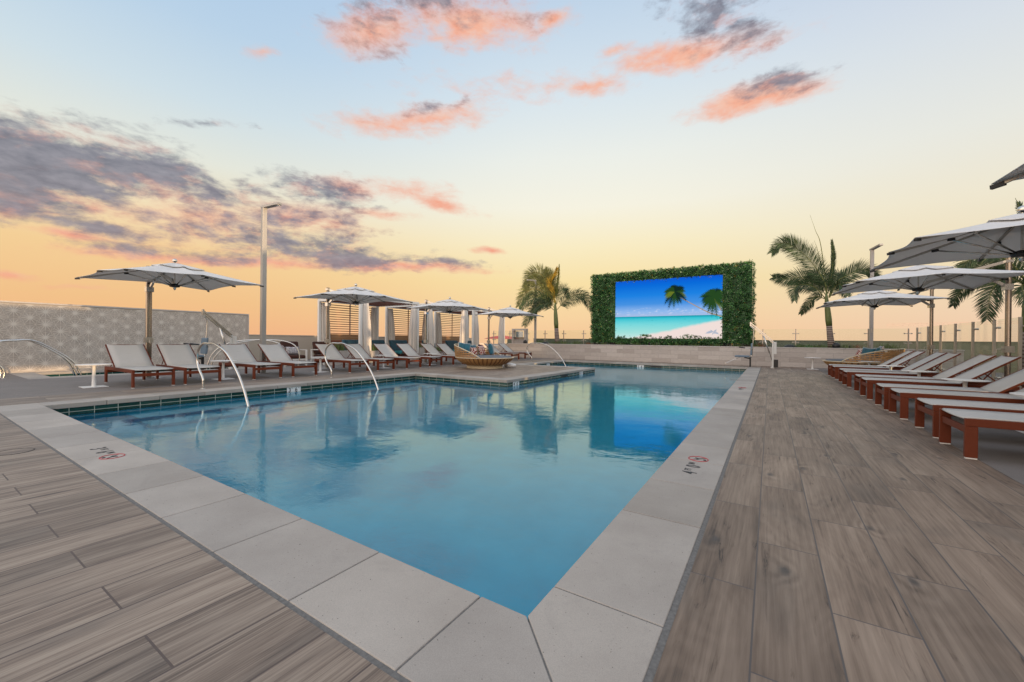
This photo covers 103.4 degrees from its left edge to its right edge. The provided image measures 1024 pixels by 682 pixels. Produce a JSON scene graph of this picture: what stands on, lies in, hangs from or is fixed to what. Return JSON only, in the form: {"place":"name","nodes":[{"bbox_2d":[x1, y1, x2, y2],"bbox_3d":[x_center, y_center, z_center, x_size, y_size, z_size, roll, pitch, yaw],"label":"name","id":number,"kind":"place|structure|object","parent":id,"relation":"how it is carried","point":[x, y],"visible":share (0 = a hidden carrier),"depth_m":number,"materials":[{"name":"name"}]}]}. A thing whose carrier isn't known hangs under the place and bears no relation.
{"place":"outdoors","nodes":[
{"label":"outdoors","id":0,"kind":"place"},
{"bbox_2d":[66,364,743,618],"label":"water","id":1,"kind":"structure","parent":0,"point":[517,498],"depth_m":4.57,"materials":[{"name":"teal liquid"}]},
{"bbox_2d":[484,336,511,338],"bbox_3d":[-0.938,0.536,40.345,3.511,2.200,3.511,1,0,10],"label":"red parasol","id":2,"kind":"object","parent":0,"point":[506,337],"visible":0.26,"depth_m":39.20,"materials":[{"name":"red fabric"}]},
{"bbox_2d":[0,367,1020,681],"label":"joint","id":3,"kind":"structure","parent":0,"point":[654,663],"depth_m":1.80,"materials":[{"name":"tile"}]},
{"bbox_2d":[0,360,759,681],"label":"pool coping","id":4,"kind":"object","parent":3,"relation":"on","point":[391,613],"visible":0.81,"depth_m":1.99,"materials":[{"name":"stone"}]},
{"bbox_2d":[90,447,125,458],"bbox_3d":[-3.893,1.072,3.869,0.596,0.008,0.179,1,0,33],"label":"depth lettering","id":5,"kind":"object","parent":4,"relation":"on","point":[114,455],"visible":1,"depth_m":3.82,"materials":[{"name":"black paint"}]},
{"bbox_2d":[682,456,708,473],"bbox_3d":[1.668,1.127,3.685,0.179,0.008,0.603,1,0,33],"label":"depth lettering","id":6,"kind":"object","parent":4,"relation":"on","point":[690,472],"visible":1,"depth_m":3.73,"materials":[{"name":"black"}]},
{"bbox_2d":[0,359,761,681],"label":"deck planks","id":7,"kind":"object","parent":3,"relation":"on","point":[100,581],"visible":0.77,"depth_m":1.73,"materials":[{"name":"grey wood"}]},
{"bbox_2d":[0,448,34,455],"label":"drain cover","id":8,"kind":"object","parent":7,"relation":"attached to","point":[14,451],"visible":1,"depth_m":3.89,"materials":[{"name":"grey wood"}]},
{"bbox_2d":[196,342,249,405],"bbox_3d":[-5.975,0.753,8.321,2.455,1.442,0.110,1,0,33],"label":"pool handrail","id":9,"kind":"object","parent":7,"relation":"on","point":[233,364],"visible":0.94,"depth_m":8.27,"materials":[{"name":"metal"}]},
{"bbox_2d":[324,342,378,389],"bbox_3d":[-4.397,0.764,11.051,2.455,1.442,0.110,1,0,33],"label":"pool handrail","id":10,"kind":"object","parent":7,"relation":"on","point":[328,345],"visible":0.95,"depth_m":11.10,"materials":[{"name":"metal"}]},
{"bbox_2d":[454,344,513,368],"bbox_3d":[-1.114,0.600,16.186,2.406,0.958,2.395,1,0,20],"label":"round daybed","id":11,"kind":"object","parent":7,"relation":"on","point":[486,361],"visible":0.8,"depth_m":15.42,"materials":[{"name":"wicker"}]},
{"bbox_2d":[458,342,470,354],"bbox_3d":[-1.882,0.312,15.973,0.500,0.500,0.220,7,-16,-17],"label":"cushion","id":12,"kind":"object","parent":11,"relation":"on","point":[466,346],"visible":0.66,"depth_m":15.90,"materials":[{"name":"teal fabric"}]},
{"bbox_2d":[470,347,476,354],"bbox_3d":[-1.544,0.415,16.207,0.340,0.340,0.150,6,-21,-39],"label":"cushion","id":13,"kind":"object","parent":11,"relation":"on","point":[473,350],"visible":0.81,"depth_m":16.13,"materials":[{"name":"fabric"}]},
{"bbox_2d":[478,345,485,354],"bbox_3d":[-1.247,0.387,16.634,0.150,0.420,0.420,-17,-1,25],"label":"cushion","id":14,"kind":"object","parent":11,"relation":"on","point":[481,349],"visible":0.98,"depth_m":16.52,"materials":[{"name":"fabric"}]},
{"bbox_2d":[488,343,493,354],"bbox_3d":[-0.882,0.340,17.019,0.200,0.500,0.520,-11,-3,4],"label":"cushion","id":15,"kind":"object","parent":11,"relation":"on","point":[491,349],"visible":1,"depth_m":16.80,"materials":[{"name":"teal fabric"}]},
{"bbox_2d":[504,363,515,366],"bbox_3d":[-0.079,1.003,16.894,0.520,0.170,0.520,1,0,33],"label":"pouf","id":16,"kind":"object","parent":7,"relation":"on","point":[510,365],"visible":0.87,"depth_m":16.70,"materials":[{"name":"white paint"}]},
{"bbox_2d":[526,342,565,365],"bbox_3d":[1.815,0.806,21.263,2.455,1.442,0.110,1,0,33],"label":"pool handrail","id":17,"kind":"object","parent":7,"relation":"on","point":[547,345],"visible":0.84,"depth_m":21.33,"materials":[{"name":"metal"}]},
{"bbox_2d":[653,366,1023,681],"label":"wood deck","id":18,"kind":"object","parent":3,"relation":"on","point":[850,535],"visible":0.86,"depth_m":2.12,"materials":[{"name":"grey wood"}]},
{"bbox_2d":[725,322,777,367],"bbox_3d":[10.878,0.163,18.385,2.072,2.060,0.564,1,0,33],"label":"pool lift","id":19,"kind":"object","parent":18,"relation":"on","point":[774,351],"visible":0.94,"depth_m":18.07,"materials":[{"name":"grey metal"}]},
{"bbox_2d":[804,357,818,369],"bbox_3d":[12.923,0.966,17.372,0.600,0.500,0.600,1,0,33],"label":"side table","id":20,"kind":"object","parent":18,"relation":"on","point":[812,367],"visible":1,"depth_m":17.35,"materials":[{"name":"white paint"}]},
{"bbox_2d":[0,354,1023,484],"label":"paved terrace","id":21,"kind":"structure","parent":0,"point":[1001,450],"depth_m":9.11,"materials":[{"name":"grey concrete"}]},
{"bbox_2d":[0,339,77,376],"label":"spa handrail","id":22,"kind":"object","parent":21,"relation":"on","point":[69,362],"visible":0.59,"depth_m":11.60,"materials":[{"name":"metal"}]},
{"bbox_2d":[0,339,81,378],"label":"spa handrail","id":23,"kind":"object","parent":21,"relation":"on","point":[53,349],"visible":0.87,"depth_m":10.97,"materials":[{"name":"metal"}]},
{"bbox_2d":[75,363,111,387],"bbox_3d":[-9.221,0.762,8.911,0.600,0.500,0.600,1,0,33],"label":"side table","id":24,"kind":"object","parent":21,"relation":"on","point":[93,385],"visible":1,"depth_m":8.88,"materials":[{"name":"white paint"}]},
{"bbox_2d":[0,300,248,372],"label":"star wall","id":25,"kind":"structure","parent":21,"relation":"on","point":[80,334],"depth_m":13.37,"materials":[{"name":"beige concrete"}]},
{"bbox_2d":[104,344,174,387],"bbox_3d":[-8.837,0.553,9.569,2.040,0.925,0.744,1,0,33],"label":"sun lounger","id":26,"kind":"object","parent":21,"relation":"on","point":[132,359],"visible":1,"depth_m":9.74,"materials":[{"name":"white fabric"}]},
{"bbox_2d":[75,259,263,378],"bbox_3d":[-8.680,-0.535,10.303,3.149,3.100,2.858,1,0,29],"label":"cantilever umbrella","id":27,"kind":"object","parent":21,"relation":"on","point":[174,275],"visible":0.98,"depth_m":10.49,"materials":[{"name":"fabric"}]},
{"bbox_2d":[156,344,220,384],"bbox_3d":[-8.324,0.556,10.372,2.040,0.925,0.744,1,0,34],"label":"sun lounger","id":28,"kind":"object","parent":21,"relation":"on","point":[181,357],"visible":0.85,"depth_m":10.57,"materials":[{"name":"white fabric"}]},
{"bbox_2d":[183,309,238,369],"bbox_3d":[-10.402,-0.038,13.625,0.564,2.060,2.072,1,0,33],"label":"pool lift","id":29,"kind":"object","parent":21,"relation":"on","point":[204,347],"visible":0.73,"depth_m":13.70,"materials":[{"name":"grey metal"}]},
{"bbox_2d":[211,360,236,379],"bbox_3d":[-7.750,0.773,10.843,0.600,0.500,0.600,1,0,33],"label":"side table","id":30,"kind":"object","parent":21,"relation":"on","point":[223,370],"visible":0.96,"depth_m":10.82,"materials":[{"name":"white paint"}]},
{"bbox_2d":[207,339,285,366],"bbox_3d":[-9.934,0.617,15.146,2.737,1.366,0.167,1,0,-14],"label":"spa handrail","id":31,"kind":"object","parent":21,"relation":"on","point":[242,340],"visible":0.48,"depth_m":15.15,"materials":[{"name":"metal"}]},
{"bbox_2d":[219,344,281,379],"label":"sun lounger","id":32,"kind":"object","parent":21,"relation":"on","point":[242,355],"visible":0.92,"depth_m":11.79,"materials":[{"name":"white fabric"}]},
{"bbox_2d":[210,339,299,368],"bbox_3d":[-9.792,0.618,15.445,3.046,1.367,0.262,1,0,-19],"label":"spa handrail","id":33,"kind":"object","parent":21,"relation":"on","point":[257,340],"visible":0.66,"depth_m":15.68,"materials":[{"name":"metal"}]},
{"bbox_2d":[256,202,281,372],"bbox_3d":[-7.719,-1.672,12.779,0.806,5.384,0.360,1,0,25],"label":"lamp post","id":34,"kind":"object","parent":21,"relation":"on","point":[263,272],"visible":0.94,"depth_m":12.82,"materials":[{"name":"metal"}]},
{"bbox_2d":[257,344,317,376],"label":"sun lounger","id":35,"kind":"object","parent":21,"relation":"on","point":[275,353],"visible":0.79,"depth_m":12.61,"materials":[{"name":"white fabric"}]},
{"bbox_2d":[280,341,306,365],"bbox_3d":[-9.040,0.510,16.630,0.829,0.980,0.870,1,0,41],"label":"armchair","id":36,"kind":"object","parent":21,"relation":"on","point":[292,356],"visible":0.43,"depth_m":16.67,"materials":[{"name":"white paint"}]},
{"bbox_2d":[286,347,298,354],"bbox_3d":[-9.060,0.400,16.700,0.120,0.340,0.520,-20,-13,39],"label":"cushion","id":37,"kind":"object","parent":36,"relation":"on","point":[291,350],"visible":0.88,"depth_m":16.63,"materials":[{"name":"white fabric"}]},
{"bbox_2d":[311,342,325,364],"bbox_3d":[-8.132,0.517,17.587,0.829,0.980,0.870,1,0,23],"label":"armchair","id":38,"kind":"object","parent":21,"relation":"on","point":[316,351],"visible":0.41,"depth_m":17.36,"materials":[{"name":"white paint"}]},
{"bbox_2d":[311,357,328,372],"bbox_3d":[-6.375,0.782,13.441,0.600,0.500,0.600,1,0,33],"label":"side table","id":39,"kind":"object","parent":21,"relation":"on","point":[320,370],"visible":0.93,"depth_m":13.41,"materials":[{"name":"white paint"}]},
{"bbox_2d":[314,344,368,372],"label":"sun lounger","id":40,"kind":"object","parent":21,"relation":"on","point":[333,354],"visible":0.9,"depth_m":14.24,"materials":[{"name":"white fabric"}]},
{"bbox_2d":[329,342,354,364],"bbox_3d":[-7.374,0.512,17.456,0.774,1.006,1.034,1,0,33],"label":"planter box","id":41,"kind":"object","parent":21,"relation":"on","point":[345,353],"visible":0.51,"depth_m":17.34,"materials":[{"name":"white plant"}]},
{"bbox_2d":[342,340,357,349],"bbox_3d":[-7.564,0.474,19.719,1.007,1.070,1.100,1,0,33],"label":"cabana sofa","id":42,"kind":"object","parent":21,"relation":"on","point":[350,341],"visible":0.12,"depth_m":19.73,"materials":[{"name":"blue fabric"}]},
{"bbox_2d":[293,284,412,368],"bbox_3d":[-5.751,-0.514,14.573,3.149,3.100,2.858,1,0,27],"label":"cantilever umbrella","id":43,"kind":"object","parent":21,"relation":"on","point":[355,295],"visible":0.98,"depth_m":14.82,"materials":[{"name":"fabric"}]},
{"bbox_2d":[249,334,471,360],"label":"parapet wall","id":44,"kind":"structure","parent":21,"relation":"on","point":[305,342],"depth_m":21.10,"materials":[{"name":"paint"}]},
{"bbox_2d":[317,299,418,362],"bbox_3d":[-7.062,-0.497,20.055,3.321,3.020,3.520,1,0,33],"label":"cabana","id":45,"kind":"object","parent":21,"relation":"on","point":[368,331],"visible":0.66,"depth_m":20.23,"materials":[{"name":"white fabric"}]},
{"bbox_2d":[343,344,394,370],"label":"sun lounger","id":46,"kind":"object","parent":21,"relation":"on","point":[359,348],"visible":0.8,"depth_m":15.15,"materials":[{"name":"white fabric"}]},
{"bbox_2d":[369,344,384,363],"bbox_3d":[-6.357,0.530,18.573,0.884,0.986,0.958,1,0,33],"label":"planter box","id":47,"kind":"object","parent":21,"relation":"on","point":[374,352],"visible":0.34,"depth_m":18.36,"materials":[{"name":"white plant"}]},
{"bbox_2d":[371,340,394,360],"bbox_3d":[-6.757,0.479,20.983,1.007,1.070,0.950,1,0,33],"label":"cabana sofa","id":48,"kind":"object","parent":21,"relation":"on","point":[377,341],"visible":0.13,"depth_m":21.12,"materials":[{"name":"blue fabric"}]},
{"bbox_2d":[376,355,390,368],"bbox_3d":[-4.961,0.792,15.564,0.600,0.500,0.600,1,0,33],"label":"side table","id":49,"kind":"object","parent":21,"relation":"on","point":[382,367],"visible":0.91,"depth_m":15.53,"materials":[{"name":"white paint"}]},
{"bbox_2d":[373,344,420,367],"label":"sun lounger","id":50,"kind":"object","parent":21,"relation":"on","point":[384,349],"visible":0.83,"depth_m":16.45,"materials":[{"name":"white fabric"}]},
{"bbox_2d":[388,340,407,355],"bbox_3d":[-5.931,0.486,21.998,1.007,1.070,1.250,1,0,33],"label":"cabana sofa","id":51,"kind":"object","parent":21,"relation":"on","point":[395,347],"visible":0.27,"depth_m":21.77,"materials":[{"name":"teal fabric"}]},
{"bbox_2d":[396,344,441,366],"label":"sun lounger","id":52,"kind":"object","parent":21,"relation":"on","point":[408,350],"visible":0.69,"depth_m":17.47,"materials":[{"name":"white fabric"}]},
{"bbox_2d":[419,343,424,360],"bbox_3d":[-4.793,0.521,20.983,0.524,1.025,0.588,1,0,18],"label":"planter box","id":53,"kind":"object","parent":21,"relation":"on","point":[421,350],"visible":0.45,"depth_m":20.85,"materials":[{"name":"white plant"}]},
{"bbox_2d":[385,303,467,360],"bbox_3d":[-4.909,-0.482,23.427,3.321,3.020,3.420,1,0,33],"label":"cabana","id":54,"kind":"object","parent":21,"relation":"on","point":[390,330],"visible":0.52,"depth_m":23.32,"materials":[{"name":"white fabric"}]},
{"bbox_2d":[432,347,444,360],"bbox_3d":[-3.868,0.630,21.310,0.841,0.824,0.871,1,0,9],"label":"planter box","id":55,"kind":"object","parent":21,"relation":"on","point":[440,350],"visible":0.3,"depth_m":21.16,"materials":[{"name":"white plant"}]},
{"bbox_2d":[420,344,462,364],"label":"sun lounger","id":56,"kind":"object","parent":21,"relation":"on","point":[429,348],"visible":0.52,"depth_m":18.78,"materials":[{"name":"white fabric"}]},
{"bbox_2d":[436,343,454,361],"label":"sun lounger","id":57,"kind":"object","parent":21,"relation":"on","point":[445,348],"visible":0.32,"depth_m":19.92,"materials":[{"name":"white fabric"}]},
{"bbox_2d":[405,297,491,362],"bbox_3d":[-3.013,-0.494,18.769,3.149,3.100,2.858,1,0,31],"label":"cantilever umbrella","id":58,"kind":"object","parent":21,"relation":"on","point":[449,305],"visible":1,"depth_m":18.91,"materials":[{"name":"fabric"}]},
{"bbox_2d":[445,340,457,357],"bbox_3d":[-3.517,0.503,25.500,1.007,1.070,1.100,1,0,33],"label":"cabana sofa","id":59,"kind":"object","parent":21,"relation":"on","point":[450,343],"visible":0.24,"depth_m":25.48,"materials":[{"name":"teal fabric"}]},
{"bbox_2d":[434,310,504,354],"bbox_3d":[-2.770,-0.467,26.777,3.321,3.020,3.470,1,0,33],"label":"cabana","id":60,"kind":"object","parent":21,"relation":"on","point":[438,335],"visible":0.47,"depth_m":26.48,"materials":[{"name":"white fabric"}]},
{"bbox_2d":[484,343,519,359],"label":"sun lounger","id":61,"kind":"object","parent":21,"relation":"on","point":[499,352],"visible":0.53,"depth_m":23.58,"materials":[{"name":"white fabric"}]},
{"bbox_2d":[475,305,542,354],"bbox_3d":[-0.237,-0.475,22.929,3.149,3.100,2.858,1,0,31],"label":"cantilever umbrella","id":62,"kind":"object","parent":21,"relation":"on","point":[510,312],"visible":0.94,"depth_m":22.98,"materials":[{"name":"fabric"}]},
{"bbox_2d":[498,343,531,358],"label":"sun lounger","id":63,"kind":"object","parent":21,"relation":"on","point":[505,347],"visible":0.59,"depth_m":25.13,"materials":[{"name":"white fabric"}]},
{"bbox_2d":[506,343,964,372],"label":"planter wall","id":64,"kind":"structure","parent":21,"relation":"on","point":[783,356],"depth_m":20.88,"materials":[{"name":"stone"}]},
{"bbox_2d":[507,329,527,342],"bbox_3d":[0.426,-0.317,27.686,1.510,1.040,0.675,1,0,33],"label":"grill station","id":65,"kind":"object","parent":64,"relation":"on","point":[517,336],"visible":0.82,"depth_m":27.44,"materials":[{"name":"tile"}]},
{"bbox_2d":[527,279,536,343],"bbox_3d":[1.368,-1.954,27.046,0.804,4.354,0.356,1,0,26],"label":"lamp post","id":66,"kind":"object","parent":64,"relation":"on","point":[535,326],"visible":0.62,"depth_m":26.91,"materials":[{"name":"metal"}]},
{"bbox_2d":[515,263,592,343],"bbox_3d":[2.730,-2.572,26.284,5.580,5.632,2.297,1,0,33],"label":"palm tree","id":67,"kind":"object","parent":64,"relation":"on","point":[548,283],"visible":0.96,"depth_m":26.36,"materials":[{"name":"green plant"}]},
{"bbox_2d":[589,259,756,346],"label":"living wall","id":68,"kind":"structure","parent":64,"relation":"on","point":[738,302],"depth_m":21.28,"materials":[{"name":"green plant"}]},
{"bbox_2d":[615,275,723,338],"bbox_3d":[8.619,-1.796,22.180,6.018,3.500,0.150,1,0,33],"label":"video screen","id":69,"kind":"object","parent":68,"relation":"attached to","point":[677,307],"visible":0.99,"depth_m":22.07,"materials":[{"name":"blue glass"}]},
{"bbox_2d":[492,328,912,348],"bbox_3d":[7.939,-0.175,23.437,22.236,0.940,0.110,1,0,33],"label":"glass fence","id":70,"kind":"object","parent":64,"relation":"on","point":[795,342],"visible":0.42,"depth_m":19.64,"materials":[{"name":"glass"}]},
{"bbox_2d":[808,344,827,347],"bbox_3d":[14.167,0.220,18.603,0.889,0.286,0.991,0,0,-37],"label":"grass tuft","id":71,"kind":"object","parent":64,"relation":"on","point":[820,346],"visible":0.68,"depth_m":18.54,"materials":[{"name":"green plant"}]},
{"bbox_2d":[767,216,882,347],"bbox_3d":[14.391,-2.775,18.778,4.408,6.297,1.964,1,0,33],"label":"palm tree","id":72,"kind":"object","parent":64,"relation":"on","point":[829,280],"visible":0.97,"depth_m":18.77,"materials":[{"name":"green plant"}]},
{"bbox_2d":[832,343,839,347],"bbox_3d":[14.620,0.219,18.214,0.300,0.300,0.300,1,0,33],"label":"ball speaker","id":73,"kind":"object","parent":64,"relation":"on","point":[835,345],"visible":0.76,"depth_m":18.12},
{"bbox_2d":[830,344,856,347],"bbox_3d":[14.920,0.226,18.039,0.938,0.291,0.999,1,0,-15],"label":"grass tuft","id":74,"kind":"object","parent":64,"relation":"on","point":[845,346],"visible":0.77,"depth_m":17.96,"materials":[{"name":"green plant"}]},
{"bbox_2d":[869,244,883,347],"bbox_3d":[15.775,-1.884,17.618,0.366,4.534,0.809,1,0,23],"label":"lamp post","id":75,"kind":"object","parent":64,"relation":"on","point":[871,312],"visible":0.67,"depth_m":17.77,"materials":[{"name":"metal"}]},
{"bbox_2d":[876,342,904,348],"bbox_3d":[16.146,0.191,17.325,0.920,0.389,1.168,1,0,-29],"label":"grass tuft","id":76,"kind":"object","parent":64,"relation":"on","point":[888,346],"visible":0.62,"depth_m":17.25,"materials":[{"name":"green plant"}]},
{"bbox_2d":[533,338,1017,372],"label":"parapet wall","id":77,"kind":"structure","parent":21,"relation":"on","point":[983,348],"depth_m":17.95,"materials":[{"name":"beige paint"}]},
{"bbox_2d":[822,349,904,365],"bbox_3d":[13.447,0.745,15.544,2.395,0.958,2.406,0,0,-35],"label":"round daybed","id":78,"kind":"object","parent":21,"relation":"on","point":[890,354],"visible":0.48,"depth_m":14.60,"materials":[{"name":"wicker"}]},
{"bbox_2d":[853,349,861,358],"bbox_3d":[13.258,0.522,15.380,0.150,0.420,0.400,20,10,-1],"label":"cushion","id":79,"kind":"object","parent":78,"relation":"on","point":[859,351],"visible":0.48,"depth_m":15.41,"materials":[{"name":"fabric"}]},
{"bbox_2d":[861,347,875,360],"bbox_3d":[13.267,0.483,15.078,0.150,0.480,0.500,15,5,-7],"label":"cushion","id":80,"kind":"object","parent":78,"relation":"on","point":[866,350],"visible":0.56,"depth_m":15.03,"materials":[{"name":"teal fabric"}]},
{"bbox_2d":[873,347,880,357],"bbox_3d":[13.868,0.469,15.406,0.150,0.460,0.500,14,1,23],"label":"cushion","id":81,"kind":"object","parent":78,"relation":"on","point":[878,349],"visible":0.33,"depth_m":15.21,"materials":[{"name":"teal fabric"}]},
{"bbox_2d":[828,350,913,376],"bbox_3d":[11.709,0.749,13.265,2.040,0.925,0.744,1,0,33],"label":"sun lounger","id":82,"kind":"object","parent":21,"relation":"on","point":[897,357],"visible":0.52,"depth_m":13.11,"materials":[{"name":"orange paint"}]},
{"bbox_2d":[832,351,925,378],"bbox_3d":[11.145,0.745,12.385,2.040,0.925,0.744,1,0,32],"label":"sun lounger","id":83,"kind":"object","parent":21,"relation":"on","point":[835,370],"visible":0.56,"depth_m":12.27,"materials":[{"name":"orange paint"}]},
{"bbox_2d":[816,289,948,370],"bbox_3d":[12.714,-0.330,13.966,3.149,3.100,2.858,1,0,28],"label":"cantilever umbrella","id":84,"kind":"object","parent":21,"relation":"on","point":[874,300],"visible":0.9,"depth_m":13.58,"materials":[{"name":"fabric"}]},
{"bbox_2d":[877,365,904,369],"bbox_3d":[10.848,0.956,11.578,0.600,0.500,0.600,1,0,33],"label":"side table","id":85,"kind":"object","parent":21,"relation":"on","point":[890,367],"visible":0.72,"depth_m":11.58,"materials":[{"name":"white paint"}]},
{"bbox_2d":[839,352,946,381],"bbox_3d":[10.201,0.738,10.934,2.040,0.925,0.744,1,0,32],"label":"sun lounger","id":86,"kind":"object","parent":21,"relation":"on","point":[925,360],"visible":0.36,"depth_m":10.72,"materials":[{"name":"orange paint"}]},
{"bbox_2d":[842,353,960,386],"bbox_3d":[9.651,0.734,10.129,2.040,0.925,0.744,1,0,32],"label":"sun lounger","id":87,"kind":"object","parent":21,"relation":"on","point":[848,374],"visible":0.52,"depth_m":9.99,"materials":[{"name":"orange paint"}]},
{"bbox_2d":[901,370,935,376],"bbox_3d":[9.438,0.946,9.370,0.600,0.500,0.600,1,0,33],"label":"side table","id":88,"kind":"object","parent":21,"relation":"on","point":[918,373],"visible":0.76,"depth_m":9.34,"materials":[{"name":"white paint"}]},
{"bbox_2d":[854,354,996,390],"bbox_3d":[8.778,0.728,8.720,2.040,0.925,0.744,1,0,32],"label":"sun lounger","id":89,"kind":"object","parent":21,"relation":"on","point":[970,363],"visible":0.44,"depth_m":8.52,"materials":[{"name":"orange paint"}]},
{"bbox_2d":[831,257,1023,376],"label":"cantilever umbrella","id":90,"kind":"object","parent":21,"relation":"on","point":[917,279],"visible":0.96,"depth_m":9.21,"materials":[{"name":"fabric"}]},
{"bbox_2d":[860,355,1021,399],"bbox_3d":[8.186,0.724,7.869,2.040,0.925,0.744,1,0,33],"label":"sun lounger","id":91,"kind":"object","parent":21,"relation":"on","point":[990,366],"visible":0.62,"depth_m":7.70,"materials":[{"name":"white fabric"}]},
{"bbox_2d":[869,205,1023,272],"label":"cantilever umbrella","id":92,"kind":"object","parent":21,"relation":"on","point":[1001,237],"visible":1,"depth_m":6.31,"materials":[{"name":"fabric"}]},
{"bbox_2d":[875,368,1023,410],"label":"sun lounger","id":93,"kind":"object","parent":21,"relation":"on","point":[1006,384],"visible":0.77,"depth_m":6.57,"materials":[{"name":"white fabric"}]},
{"bbox_2d":[889,388,1023,419],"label":"sun lounger","id":94,"kind":"object","parent":21,"relation":"on","point":[904,397],"visible":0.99,"depth_m":5.95,"materials":[{"name":"orange paint"}]},
{"bbox_2d":[941,378,990,386],"bbox_3d":[8.023,0.936,7.153,0.600,0.500,0.600,1,0,33],"label":"side table","id":95,"kind":"object","parent":21,"relation":"on","point":[965,382],"visible":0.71,"depth_m":7.12,"materials":[{"name":"white paint"}]},
{"bbox_2d":[915,398,1023,437],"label":"sun lounger","id":96,"kind":"object","parent":21,"relation":"on","point":[921,409],"visible":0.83,"depth_m":4.89,"materials":[{"name":"white fabric"}]},
{"bbox_2d":[916,317,1023,388],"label":"glass fence","id":97,"kind":"object","parent":21,"relation":"on","point":[1020,329],"visible":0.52,"depth_m":11.91,"materials":[{"name":"metal"}]},
{"bbox_2d":[939,408,1023,459],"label":"sun lounger","id":98,"kind":"object","parent":21,"relation":"on","point":[974,420],"visible":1,"depth_m":3.99,"materials":[{"name":"orange paint"}]},
{"bbox_2d":[946,198,1023,387],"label":"palm tree","id":99,"kind":"object","parent":21,"relation":"on","point":[961,294],"visible":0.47,"depth_m":10.53,"materials":[{"name":"green plant"}]},
{"bbox_2d":[989,164,1023,189],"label":"cantilever umbrella","id":100,"kind":"object","parent":21,"relation":"on","point":[1017,173],"visible":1,"depth_m":3.39,"materials":[{"name":"fabric"}]},
{"bbox_2d":[1009,392,1023,432],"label":"side table","id":101,"kind":"object","parent":21,"relation":"on","point":[1018,393],"visible":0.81,"depth_m":5.19,"materials":[{"name":"white paint"}]},
{"bbox_2d":[0,0,1023,343],"label":"sky","id":102,"kind":"structure","parent":0,"point":[419,151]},
{"bbox_2d":[888,321,1017,325],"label":"railing","id":103,"kind":"object","parent":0,"point":[949,323],"visible":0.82,"depth_m":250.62,"materials":[{"name":"beige"}]},
{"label":"pool basin","id":104,"kind":"structure","parent":0,"visible":0},
{"bbox_2d":[46,362,745,414],"bbox_3d":[-2.182,1.258,14.647,17.820,0.226,19.550,1,0,33],"label":"pool waterline tile","id":105,"kind":"object","parent":104,"relation":"attached to","point":[90,409],"visible":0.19,"depth_m":10.90,"materials":[{"name":"tile"}]},
{"bbox_2d":[287,386,300,391],"bbox_3d":[-5.331,1.196,9.877,0.006,0.137,0.340,1,0,33],"label":"depth marker","id":106,"kind":"object","parent":105,"relation":"attached to","point":[292,389],"visible":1,"depth_m":9.87,"materials":[{"name":"white tile"}]}
]}

